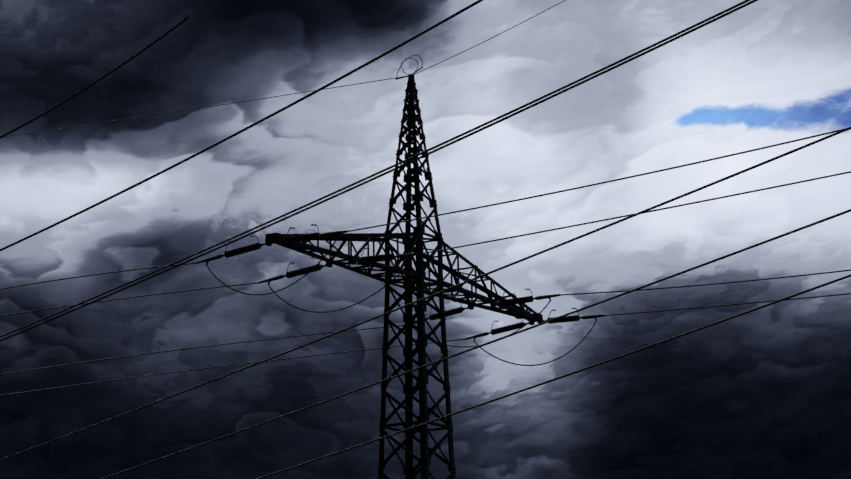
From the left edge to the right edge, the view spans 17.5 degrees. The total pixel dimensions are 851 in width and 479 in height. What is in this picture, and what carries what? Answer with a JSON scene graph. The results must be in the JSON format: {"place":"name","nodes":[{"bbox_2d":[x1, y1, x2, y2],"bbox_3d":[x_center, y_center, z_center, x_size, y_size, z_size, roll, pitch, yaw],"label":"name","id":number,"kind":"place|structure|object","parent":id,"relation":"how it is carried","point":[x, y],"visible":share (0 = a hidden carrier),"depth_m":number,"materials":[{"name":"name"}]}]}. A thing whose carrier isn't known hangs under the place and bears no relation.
{"place":"outdoors","nodes":[
{"label":"outdoors","id":0,"kind":"place"},
{"bbox_2d":[0,0,850,478],"label":"sky","id":1,"kind":"structure","parent":0,"point":[763,393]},
{"label":"field","id":2,"kind":"structure","parent":0,"visible":0},
{"bbox_2d":[265,74,542,478],"bbox_3d":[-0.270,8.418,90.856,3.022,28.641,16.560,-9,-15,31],"label":"lattice pylon","id":3,"kind":"object","parent":2,"relation":"on","point":[411,242],"visible":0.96,"depth_m":92.05,"materials":[{"name":"metal"}]},
{"bbox_2d":[196,224,605,340],"bbox_3d":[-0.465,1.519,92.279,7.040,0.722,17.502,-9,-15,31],"label":"string fittings","id":4,"kind":"object","parent":3,"relation":"attached to","point":[326,234],"visible":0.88,"depth_m":90.09,"materials":[{"name":"black metal"}]},
{"bbox_2d":[224,232,579,334],"bbox_3d":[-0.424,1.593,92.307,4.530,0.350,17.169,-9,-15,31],"label":"insulator sheds","id":5,"kind":"object","parent":4,"relation":"attached to","point":[306,270],"visible":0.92,"depth_m":89.59,"materials":[{"name":"black ceramic"}]},
{"bbox_2d":[0,0,850,478],"bbox_3d":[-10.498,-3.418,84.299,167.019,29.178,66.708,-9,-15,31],"label":"conductors","id":6,"kind":"object","parent":3,"relation":"on","point":[476,346],"visible":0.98,"depth_m":52.30,"materials":[{"name":"metal"}]}
]}

